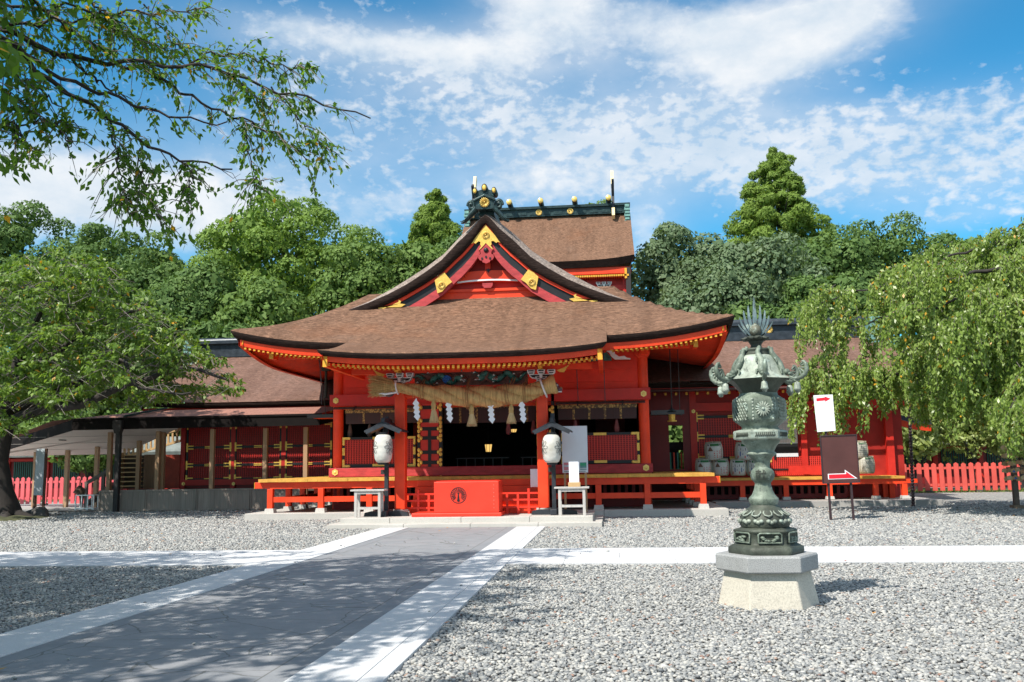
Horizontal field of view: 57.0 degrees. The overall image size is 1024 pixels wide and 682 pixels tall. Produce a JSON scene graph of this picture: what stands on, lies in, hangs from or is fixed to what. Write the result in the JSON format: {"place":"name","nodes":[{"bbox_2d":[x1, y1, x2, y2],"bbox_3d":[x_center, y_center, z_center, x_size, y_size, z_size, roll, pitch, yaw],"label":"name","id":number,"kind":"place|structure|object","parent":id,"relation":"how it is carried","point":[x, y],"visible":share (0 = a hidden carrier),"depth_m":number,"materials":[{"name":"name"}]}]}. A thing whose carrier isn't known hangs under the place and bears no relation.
{"place":"outdoors","nodes":[
{"label":"outdoors","id":0,"kind":"place"},
{"bbox_2d":[0,550,298,567],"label":"cross path","id":1,"kind":"structure","parent":0,"point":[232,558],"depth_m":17.00,"materials":[{"name":"stone"}]},
{"bbox_2d":[20,502,313,510],"bbox_3d":[-23.407,6.962,39.288,32.800,0.009,7.600,-2,-8,6],"label":"concrete apron","id":2,"kind":"object","parent":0,"point":[50,507],"visible":0.16,"depth_m":37.95,"materials":[{"name":"grey concrete"}]},
{"bbox_2d":[12,476,113,504],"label":"picket fence","id":3,"kind":"object","parent":2,"relation":"on","point":[27,498],"visible":0.38,"depth_m":41.09,"materials":[{"name":"pink paint"}]},
{"bbox_2d":[75,494,98,509],"bbox_3d":[-15.899,6.030,35.270,0.741,0.563,0.336,-2,-8,6],"label":"umbrella rack","id":4,"kind":"object","parent":2,"relation":"on","point":[86,502],"visible":0.99,"depth_m":35.17,"materials":[{"name":"metal"}]},
{"bbox_2d":[73,478,85,506],"bbox_3d":[-16.230,5.698,35.370,0.437,1.100,0.439,3,-8,-25],"label":"umbrella","id":5,"kind":"object","parent":4,"relation":"in","point":[79,490],"visible":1,"depth_m":35.25,"materials":[{"name":"fabric"}]},
{"bbox_2d":[83,470,112,507],"bbox_3d":[-15.810,5.631,36.022,1.096,1.564,0.500,-2,-8,6],"label":"handrail","id":6,"kind":"object","parent":2,"relation":"on","point":[102,475],"visible":0.48,"depth_m":36.02,"materials":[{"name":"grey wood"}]},
{"bbox_2d":[9,407,332,511],"bbox_3d":[-14.681,4.550,36.265,17.749,3.836,4.718,-3,-8,18],"label":"open shelter","id":7,"kind":"object","parent":2,"relation":"on","point":[119,436],"visible":0.87,"depth_m":34.76,"materials":[{"name":"grey"}]},
{"bbox_2d":[136,338,333,495],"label":"shrine wing","id":8,"kind":"structure","parent":2,"relation":"on","point":[238,457],"depth_m":36.49,"materials":[{"name":"red wood"}]},
{"bbox_2d":[0,527,514,681],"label":"path","id":9,"kind":"structure","parent":0,"point":[289,620],"depth_m":9.73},
{"bbox_2d":[19,488,947,501],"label":"forest floor","id":10,"kind":"structure","parent":0,"point":[74,499],"depth_m":47.27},
{"bbox_2d":[0,199,75,330],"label":"broadleaf tree","id":11,"kind":"object","parent":10,"relation":"on","point":[15,238],"visible":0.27,"depth_m":79.12,"materials":[{"name":"green plant"}]},
{"bbox_2d":[0,295,108,415],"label":"broadleaf tree","id":12,"kind":"object","parent":10,"relation":"on","point":[19,331],"visible":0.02,"depth_m":58.91,"materials":[{"name":"green plant"}]},
{"bbox_2d":[14,406,98,434],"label":"bush","id":13,"kind":"object","parent":10,"relation":"on","point":[29,424],"visible":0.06,"depth_m":53.19,"materials":[{"name":"green plant"}]},
{"bbox_2d":[48,454,114,483],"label":"shrub","id":14,"kind":"object","parent":10,"relation":"on","point":[84,464],"visible":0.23,"depth_m":46.74,"materials":[{"name":"green plant"}]},
{"bbox_2d":[40,222,161,342],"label":"broadleaf tree","id":15,"kind":"object","parent":10,"relation":"on","point":[95,240],"visible":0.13,"depth_m":76.11,"materials":[{"name":"green plant"}]},
{"bbox_2d":[60,330,177,417],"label":"broadleaf tree","id":16,"kind":"object","parent":10,"relation":"on","point":[109,411],"visible":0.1,"depth_m":55.92,"materials":[{"name":"green plant"}]},
{"bbox_2d":[93,254,182,334],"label":"broadleaf tree","id":17,"kind":"object","parent":10,"relation":"on","point":[144,278],"visible":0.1,"depth_m":68.56,"materials":[{"name":"green plant"}]},
{"bbox_2d":[115,401,183,436],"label":"bush","id":18,"kind":"object","parent":10,"relation":"on","point":[120,411],"depth_m":51.11,"materials":[{"name":"green plant"}]},
{"bbox_2d":[129,230,187,276],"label":"broadleaf tree","id":19,"kind":"object","parent":10,"relation":"on","point":[163,255],"visible":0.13,"depth_m":79.92,"materials":[{"name":"green plant"}]},
{"bbox_2d":[117,275,221,352],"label":"broadleaf tree","id":20,"kind":"object","parent":10,"relation":"on","point":[180,302],"visible":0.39,"depth_m":63.78,"materials":[{"name":"green plant"}]},
{"bbox_2d":[181,317,225,351],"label":"bush","id":21,"kind":"object","parent":10,"relation":"on","point":[206,327],"visible":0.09,"depth_m":59.86,"materials":[{"name":"green plant"}]},
{"bbox_2d":[166,259,244,334],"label":"broadleaf tree","id":22,"kind":"object","parent":10,"relation":"on","point":[208,275],"visible":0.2,"depth_m":66.25,"materials":[{"name":"green plant"}]},
{"bbox_2d":[211,321,255,337],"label":"bush","id":23,"kind":"object","parent":10,"relation":"on","point":[228,327],"depth_m":58.62,"materials":[{"name":"green plant"}]},
{"bbox_2d":[210,274,314,328],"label":"broadleaf tree","id":24,"kind":"object","parent":10,"relation":"on","point":[260,303],"visible":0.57,"depth_m":64.04,"materials":[{"name":"green plant"}]},
{"bbox_2d":[183,192,374,316],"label":"broadleaf tree","id":25,"kind":"object","parent":10,"relation":"on","point":[258,244],"visible":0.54,"depth_m":70.86,"materials":[{"name":"green plant"}]},
{"bbox_2d":[303,226,420,314],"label":"broadleaf tree","id":26,"kind":"object","parent":10,"relation":"on","point":[352,276],"visible":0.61,"depth_m":66.89,"materials":[{"name":"green plant"}]},
{"bbox_2d":[375,239,445,290],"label":"broadleaf tree","id":27,"kind":"object","parent":10,"relation":"on","point":[416,255],"visible":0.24,"depth_m":68.55,"materials":[{"name":"green plant"}]},
{"bbox_2d":[408,188,462,248],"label":"pointed tree","id":28,"kind":"object","parent":10,"relation":"on","point":[434,224],"visible":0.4,"depth_m":84.12,"materials":[{"name":"green plant"}]},
{"bbox_2d":[432,235,459,252],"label":"broadleaf tree","id":29,"kind":"object","parent":10,"relation":"on","point":[445,244],"visible":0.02,"depth_m":75.94,"materials":[{"name":"green plant"}]},
{"bbox_2d":[462,170,634,294],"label":"sanctuary","id":30,"kind":"structure","parent":10,"relation":"on","point":[592,244],"depth_m":61.47,"materials":[{"name":"red wood"}]},
{"bbox_2d":[588,199,611,203],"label":"broadleaf tree","id":31,"kind":"object","parent":10,"relation":"on","point":[602,201],"visible":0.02,"depth_m":101.35,"materials":[{"name":"green plant"}]},
{"bbox_2d":[669,425,683,468],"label":"bush","id":32,"kind":"object","parent":10,"relation":"on","point":[675,433],"visible":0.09,"depth_m":44.84,"materials":[{"name":"green plant"}]},
{"bbox_2d":[627,221,729,301],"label":"broadleaf tree","id":33,"kind":"object","parent":10,"relation":"on","point":[663,252],"visible":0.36,"depth_m":64.32,"materials":[{"name":"green plant"}]},
{"bbox_2d":[651,259,785,313],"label":"broadleaf tree","id":34,"kind":"object","parent":10,"relation":"on","point":[716,293],"visible":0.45,"depth_m":58.58,"materials":[{"name":"green plant"}]},
{"bbox_2d":[721,299,786,319],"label":"bush","id":35,"kind":"object","parent":10,"relation":"on","point":[739,310],"visible":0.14,"depth_m":56.64,"materials":[{"name":"green plant"}]},
{"bbox_2d":[682,231,834,303],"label":"broadleaf tree","id":36,"kind":"object","parent":10,"relation":"on","point":[756,255],"visible":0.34,"depth_m":61.91,"materials":[{"name":"green plant"}]},
{"bbox_2d":[722,146,840,261],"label":"pointed tree","id":37,"kind":"object","parent":10,"relation":"on","point":[766,198],"visible":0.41,"depth_m":84.55,"materials":[{"name":"green plant"}]},
{"bbox_2d":[766,302,801,318],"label":"bush","id":38,"kind":"object","parent":10,"relation":"on","point":[781,311],"visible":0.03,"depth_m":55.47,"materials":[{"name":"green plant"}]},
{"bbox_2d":[775,224,886,295],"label":"broadleaf tree","id":39,"kind":"object","parent":10,"relation":"on","point":[837,253],"visible":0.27,"depth_m":67.34,"materials":[{"name":"green plant"}]},
{"bbox_2d":[775,272,889,340],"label":"broadleaf tree","id":40,"kind":"object","parent":10,"relation":"on","point":[793,290],"visible":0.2,"depth_m":58.67,"materials":[{"name":"green plant"}]},
{"bbox_2d":[841,210,958,342],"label":"broadleaf tree","id":41,"kind":"object","parent":10,"relation":"on","point":[893,248],"visible":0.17,"depth_m":70.57,"materials":[{"name":"green plant"}]},
{"bbox_2d":[900,396,952,489],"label":"shrub","id":42,"kind":"object","parent":10,"relation":"on","point":[923,441],"visible":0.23,"depth_m":42.32,"materials":[{"name":"green plant"}]},
{"bbox_2d":[890,311,991,380],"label":"broadleaf tree","id":43,"kind":"object","parent":10,"relation":"on","point":[894,341],"depth_m":55.07,"materials":[{"name":"green plant"}]},
{"bbox_2d":[900,232,986,295],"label":"broadleaf tree","id":44,"kind":"object","parent":10,"relation":"on","point":[959,240],"visible":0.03,"depth_m":71.58,"materials":[{"name":"green plant"}]},
{"bbox_2d":[904,441,1017,487],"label":"fence","id":45,"kind":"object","parent":10,"relation":"on","point":[989,459],"depth_m":47.49,"materials":[{"name":"red paint"}]},
{"bbox_2d":[931,378,1008,488],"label":"shrub","id":46,"kind":"object","parent":10,"relation":"on","point":[971,437],"visible":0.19,"depth_m":43.23,"materials":[{"name":"green plant"}]},
{"bbox_2d":[970,421,1023,488],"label":"shrub","id":47,"kind":"object","parent":10,"relation":"on","point":[1000,452],"visible":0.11,"depth_m":42.68,"materials":[{"name":"green plant"}]},
{"bbox_2d":[0,0,1023,402],"label":"sky","id":48,"kind":"structure","parent":0,"point":[883,108],"materials":[{"name":"blue"}]},
{"bbox_2d":[0,486,1023,681],"bbox_3d":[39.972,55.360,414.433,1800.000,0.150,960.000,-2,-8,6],"label":"ground","id":49,"kind":"structure","parent":0,"point":[975,496],"depth_m":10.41,"materials":[{"name":"grey gravel"}]},
{"bbox_2d":[26,507,48,515],"bbox_3d":[-15.927,5.833,31.683,0.916,0.534,0.652,-2,-8,6],"label":"boulder","id":50,"kind":"object","parent":49,"relation":"on","point":[41,511],"visible":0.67,"depth_m":31.49,"materials":[{"name":"grey stone"}]},
{"bbox_2d":[32,449,61,514],"bbox_3d":[-16.372,4.909,32.768,1.500,2.327,0.320,-2,-8,6],"label":"tall signboard","id":51,"kind":"object","parent":49,"relation":"on","point":[40,475],"visible":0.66,"depth_m":32.74,"materials":[{"name":"grey wood"}]},
{"bbox_2d":[9,436,180,499],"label":"corridor wall","id":52,"kind":"structure","parent":49,"relation":"on","point":[21,467],"depth_m":49.77,"materials":[{"name":"red paint"}]},
{"bbox_2d":[98,490,145,511],"bbox_3d":[-14.112,5.797,34.148,1.752,0.795,0.100,-2,-8,6],"label":"plank screen","id":53,"kind":"object","parent":49,"relation":"on","point":[132,500],"visible":0.9,"depth_m":34.12,"materials":[{"name":"grey wood"}]},
{"bbox_2d":[0,242,246,520],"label":"cherry tree","id":54,"kind":"object","parent":49,"relation":"on","point":[26,361],"visible":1,"depth_m":29.90,"materials":[{"name":"green plant"}]},
{"bbox_2d":[145,489,195,510],"bbox_3d":[-12.279,5.744,33.961,1.896,0.795,0.100,-2,-8,6],"label":"plank screen","id":55,"kind":"object","parent":49,"relation":"on","point":[170,499],"visible":0.94,"depth_m":33.95,"materials":[{"name":"grey wood"}]},
{"bbox_2d":[0,0,370,262],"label":"overhanging cherry tree","id":56,"kind":"object","parent":49,"relation":"on","point":[14,69],"visible":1,"depth_m":12.67,"materials":[{"name":"green plant"}]},
{"bbox_2d":[0,527,408,657],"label":"path border","id":57,"kind":"object","parent":49,"relation":"on","point":[23,638],"visible":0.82,"depth_m":11.47,"materials":[{"name":"stone"}]},
{"bbox_2d":[196,488,249,509],"bbox_3d":[-10.337,5.688,33.763,1.970,0.795,0.100,-2,-8,6],"label":"plank screen","id":58,"kind":"object","parent":49,"relation":"on","point":[225,499],"visible":0.92,"depth_m":33.74,"materials":[{"name":"grey wood"}]},
{"bbox_2d":[250,488,299,509],"bbox_3d":[-8.433,5.633,33.569,1.819,0.795,0.100,-2,-8,6],"label":"plank screen","id":59,"kind":"object","parent":49,"relation":"on","point":[258,498],"visible":0.47,"depth_m":33.58,"materials":[{"name":"grey wood"}]},
{"bbox_2d":[284,526,545,681],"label":"path border","id":60,"kind":"object","parent":49,"relation":"on","point":[383,648],"visible":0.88,"depth_m":9.40,"materials":[{"name":"stone"}]},
{"bbox_2d":[230,184,734,528],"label":"worship hall","id":61,"kind":"structure","parent":49,"relation":"on","point":[487,298],"depth_m":29.39,"materials":[{"name":"wood"}]},
{"bbox_2d":[307,361,332,418],"bbox_3d":[-6.302,1.631,31.881,1.172,1.944,2.009,-2,-8,6],"label":"downspout","id":62,"kind":"object","parent":61,"relation":"attached to","point":[322,416],"visible":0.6,"depth_m":31.63,"materials":[{"name":"paint"}]},
{"bbox_2d":[350,489,387,517],"bbox_3d":[-3.871,4.392,25.542,0.930,0.740,0.440,-2,-8,6],"label":"side table","id":63,"kind":"object","parent":61,"relation":"on","point":[358,508],"visible":1,"depth_m":25.39,"materials":[{"name":"white wood"}]},
{"bbox_2d":[364,417,408,516],"bbox_3d":[-3.464,3.442,25.953,1.240,2.718,1.027,-2,-8,6],"label":"lantern post","id":64,"kind":"object","parent":61,"relation":"on","point":[383,447],"visible":1,"depth_m":25.72,"materials":[{"name":"grey wood"}]},
{"bbox_2d":[417,402,442,466],"bbox_3d":[-2.598,3.113,29.918,0.812,2.339,0.109,-2,-8,6],"label":"folding door","id":65,"kind":"structure","parent":61,"relation":"in","point":[429,435],"depth_m":29.89,"materials":[{"name":"black paint"}]},
{"bbox_2d":[411,480,504,516],"bbox_3d":[-1.434,4.250,25.511,2.410,0.938,0.990,-2,-8,6],"label":"offertory box","id":66,"kind":"object","parent":61,"relation":"on","point":[465,498],"visible":1,"depth_m":25.06,"materials":[{"name":"red paint"}]},
{"bbox_2d":[366,374,557,408],"bbox_3d":[-1.386,1.367,26.047,5.327,1.080,0.684,-2,-8,6],"label":"straw rope","id":67,"kind":"object","parent":61,"relation":"hanging from","point":[504,394],"visible":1,"depth_m":25.82,"materials":[{"name":"beige fabric"}]},
{"bbox_2d":[413,398,419,420],"bbox_3d":[-2.630,1.891,25.974,0.223,0.620,0.029,-2,-8,11],"label":"paper streamer","id":68,"kind":"object","parent":67,"relation":"hanging from","point":[416,407],"visible":1,"depth_m":25.97,"materials":[{"name":"white paper"}]},
{"bbox_2d":[429,400,438,422],"bbox_3d":[-2.148,1.926,26.005,0.283,0.684,0.278,-2,-8,6],"label":"straw tassel","id":69,"kind":"object","parent":67,"relation":"hanging from","point":[434,417],"visible":1,"depth_m":25.95,"materials":[{"name":"beige fabric"}]},
{"bbox_2d":[446,403,452,422],"bbox_3d":[-1.722,1.928,25.873,0.223,0.634,0.029,-2,-8,11],"label":"paper streamer","id":70,"kind":"object","parent":67,"relation":"hanging from","point":[449,413],"visible":1,"depth_m":25.86,"materials":[{"name":"white paper"}]},
{"bbox_2d":[467,404,476,426],"bbox_3d":[-1.105,2.024,25.885,0.292,0.656,0.257,-2,-8,6],"label":"straw tassel","id":71,"kind":"object","parent":67,"relation":"hanging from","point":[471,421],"visible":1,"depth_m":25.82,"materials":[{"name":"beige fabric"}]},
{"bbox_2d":[488,405,494,423],"bbox_3d":[-0.570,1.943,25.750,0.223,0.632,0.029,-2,-8,11],"label":"paper streamer","id":72,"kind":"object","parent":67,"relation":"hanging from","point":[491,414],"visible":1,"depth_m":25.73,"materials":[{"name":"white paper"}]},
{"bbox_2d":[507,404,515,423],"bbox_3d":[-0.022,1.977,25.764,0.281,0.579,0.252,2,-8,-24],"label":"straw tassel","id":73,"kind":"object","parent":67,"relation":"hanging from","point":[511,419],"visible":1,"depth_m":25.71,"materials":[{"name":"beige fabric"}]},
{"bbox_2d":[518,402,526,422],"bbox_3d":[0.287,1.925,25.662,0.223,0.631,0.029,-2,-8,11],"label":"paper streamer","id":74,"kind":"object","parent":67,"relation":"hanging from","point":[522,409],"visible":1,"depth_m":25.66,"materials":[{"name":"white paper"}]},
{"bbox_2d":[530,469,537,486],"bbox_3d":[0.656,3.831,26.393,0.283,0.498,0.020,-2,-8,6],"label":"notice sheet","id":75,"kind":"object","parent":61,"relation":"attached to","point":[533,477],"visible":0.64,"depth_m":26.39,"materials":[{"name":"white paper"}]},
{"bbox_2d":[531,413,577,514],"bbox_3d":[1.117,3.309,25.486,1.240,2.718,1.027,-2,-8,6],"label":"lantern post","id":76,"kind":"object","parent":61,"relation":"on","point":[551,448],"visible":1,"depth_m":25.22,"materials":[{"name":"grey wood"}]},
{"bbox_2d":[554,486,588,515],"bbox_3d":[1.594,4.234,24.985,0.920,0.740,0.440,-2,-8,6],"label":"side table","id":77,"kind":"object","parent":61,"relation":"on","point":[568,489],"visible":0.99,"depth_m":24.82,"materials":[{"name":"white wood"}]},
{"bbox_2d":[568,462,580,486],"bbox_3d":[1.651,3.537,25.054,0.320,0.657,0.230,-2,-8,6],"label":"leaflet holder","id":78,"kind":"object","parent":77,"relation":"on","point":[573,474],"visible":1,"depth_m":25.05,"materials":[{"name":"white paper"}]},
{"bbox_2d":[562,426,587,511],"bbox_3d":[1.769,3.576,26.344,0.710,2.393,0.110,-2,-8,6],"label":"notice board","id":79,"kind":"object","parent":61,"relation":"on","point":[574,447],"visible":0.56,"depth_m":26.37,"materials":[{"name":"beige wood"}]},
{"bbox_2d":[649,349,683,415],"bbox_3d":[5.101,1.414,31.449,1.063,2.170,1.740,-2,-8,6],"label":"hanging shutter","id":80,"kind":"object","parent":61,"relation":"attached to","point":[663,412],"visible":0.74,"depth_m":30.52,"materials":[{"name":"red paint"}]},
{"bbox_2d":[649,392,691,499],"bbox_3d":[5.610,3.796,34.553,1.853,3.900,2.500,-2,-8,6],"label":"passage screen","id":81,"kind":"object","parent":61,"relation":"on","point":[664,454],"visible":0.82,"depth_m":33.38,"materials":[{"name":"red paint"}]},
{"bbox_2d":[667,350,676,421],"bbox_3d":[5.162,1.323,30.714,0.416,2.600,0.480,-2,-8,6],"label":"hanging lantern","id":82,"kind":"object","parent":61,"relation":"hanging from","point":[671,416],"visible":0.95,"depth_m":30.48,"materials":[{"name":"gold metal"}]},
{"bbox_2d":[0,505,1014,668],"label":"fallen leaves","id":83,"kind":"object","parent":49,"relation":"on","point":[594,537],"visible":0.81,"depth_m":15.27,"materials":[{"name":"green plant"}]},
{"bbox_2d":[715,551,819,611],"bbox_3d":[2.874,2.697,10.601,1.150,0.625,0.996,-2,-8,6],"label":"stone pedestal","id":84,"kind":"object","parent":49,"relation":"on","point":[750,583],"visible":0.75,"depth_m":10.19,"materials":[{"name":"stone"}]},
{"bbox_2d":[709,297,808,555],"bbox_3d":[2.846,0.938,10.832,1.047,2.922,1.203,-2,-8,6],"label":"bronze lantern","id":85,"kind":"object","parent":84,"relation":"on","point":[756,377],"visible":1,"depth_m":10.63,"materials":[{"name":"green metal"}]},
{"bbox_2d":[647,316,943,507],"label":"shrine wing","id":86,"kind":"structure","parent":49,"relation":"on","point":[795,467],"depth_m":32.81,"materials":[{"name":"red wood"}]},
{"bbox_2d":[695,458,711,472],"bbox_3d":[6.490,4.264,31.964,0.584,0.612,0.578,-2,-8,6],"label":"sake barrel","id":87,"kind":"object","parent":86,"relation":"on","point":[703,464],"visible":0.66,"depth_m":31.73,"materials":[{"name":"wicker"}]},
{"bbox_2d":[712,458,728,475],"bbox_3d":[7.052,4.256,31.906,0.584,0.612,0.578,-2,-8,6],"label":"sake barrel","id":88,"kind":"object","parent":86,"relation":"on","point":[720,467],"visible":0.93,"depth_m":31.67,"materials":[{"name":"wicker"}]},
{"bbox_2d":[704,441,722,460],"bbox_3d":[6.835,3.736,31.996,0.628,0.668,0.624,-2,-8,6],"label":"sake barrel","id":89,"kind":"object","parent":88,"relation":"on","point":[713,450],"visible":0.98,"depth_m":31.75,"materials":[{"name":"wicker"}]},
{"bbox_2d":[730,458,746,475],"bbox_3d":[7.626,4.255,31.846,0.569,0.597,0.563,-2,-8,6],"label":"sake barrel","id":90,"kind":"object","parent":86,"relation":"on","point":[738,467],"visible":1,"depth_m":31.62,"materials":[{"name":"wicker"}]},
{"bbox_2d":[746,459,753,475],"bbox_3d":[8.194,4.260,31.886,0.570,0.598,0.564,-2,-8,6],"label":"sake barrel","id":91,"kind":"object","parent":86,"relation":"on","point":[750,465],"visible":0.38,"depth_m":31.72,"materials":[{"name":"wicker"}]},
{"bbox_2d":[735,442,750,460],"bbox_3d":[7.852,3.741,31.990,0.615,0.654,0.610,-2,-8,6],"label":"sake barrel","id":92,"kind":"object","parent":91,"relation":"on","point":[741,450],"visible":0.6,"depth_m":31.74,"materials":[{"name":"wicker"}]},
{"bbox_2d":[859,456,874,473],"bbox_3d":[11.784,4.115,31.424,0.584,0.612,0.577,-2,-8,6],"label":"sake barrel","id":93,"kind":"object","parent":86,"relation":"on","point":[866,465],"visible":0.84,"depth_m":31.19,"materials":[{"name":"wicker"}]},
{"bbox_2d":[857,441,867,457],"bbox_3d":[11.602,3.623,31.508,0.553,0.589,0.547,-2,-8,6],"label":"sake barrel","id":94,"kind":"object","parent":93,"relation":"on","point":[862,449],"visible":0.63,"depth_m":31.26,"materials":[{"name":"wicker"}]},
{"bbox_2d":[813,395,835,519],"bbox_3d":[8.295,3.062,24.861,0.518,3.290,0.106,-2,-8,6],"label":"arrow sign","id":95,"kind":"object","parent":49,"relation":"on","point":[824,413],"visible":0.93,"depth_m":24.96,"materials":[{"name":"white paper"}]},
{"bbox_2d":[819,434,859,519],"bbox_3d":[8.569,3.564,24.605,0.955,2.239,0.115,-2,-8,6],"label":"direction board","id":96,"kind":"object","parent":49,"relation":"on","point":[839,459],"visible":0.94,"depth_m":24.62,"materials":[{"name":"brown wood"}]},
{"bbox_2d":[786,216,1023,463],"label":"weeping cherry tree","id":97,"kind":"object","parent":49,"relation":"on","point":[976,321],"visible":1,"depth_m":25.82,"materials":[{"name":"green plant"}]},
{"bbox_2d":[903,345,914,506],"bbox_3d":[12.531,2.634,29.765,0.213,5.174,0.124,-2,-8,6],"label":"rain chain","id":98,"kind":"object","parent":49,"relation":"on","point":[911,461],"visible":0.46,"depth_m":29.57,"materials":[{"name":"brown metal"}]},
{"bbox_2d":[901,415,931,430],"bbox_3d":[11.890,3.971,37.973,8.600,4.250,3.400,-2,-8,6],"label":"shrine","id":99,"kind":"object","parent":49,"relation":"on","point":[904,420],"visible":0.05,"depth_m":36.05,"materials":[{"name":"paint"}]},
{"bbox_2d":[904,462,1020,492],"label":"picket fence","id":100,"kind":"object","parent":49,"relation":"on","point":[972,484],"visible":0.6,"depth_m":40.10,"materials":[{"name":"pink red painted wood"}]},
{"bbox_2d":[995,435,1023,508],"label":"plaque rack","id":101,"kind":"object","parent":49,"relation":"on","point":[1013,469],"visible":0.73,"depth_m":27.77,"materials":[{"name":"brown wood"}]},
{"bbox_2d":[507,545,1023,565],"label":"cross path","id":102,"kind":"structure","parent":0,"point":[832,554],"depth_m":15.81,"materials":[{"name":"stone"}]},
{"bbox_2d":[908,487,1023,492],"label":"grass","id":103,"kind":"structure","parent":0,"point":[962,490],"depth_m":40.19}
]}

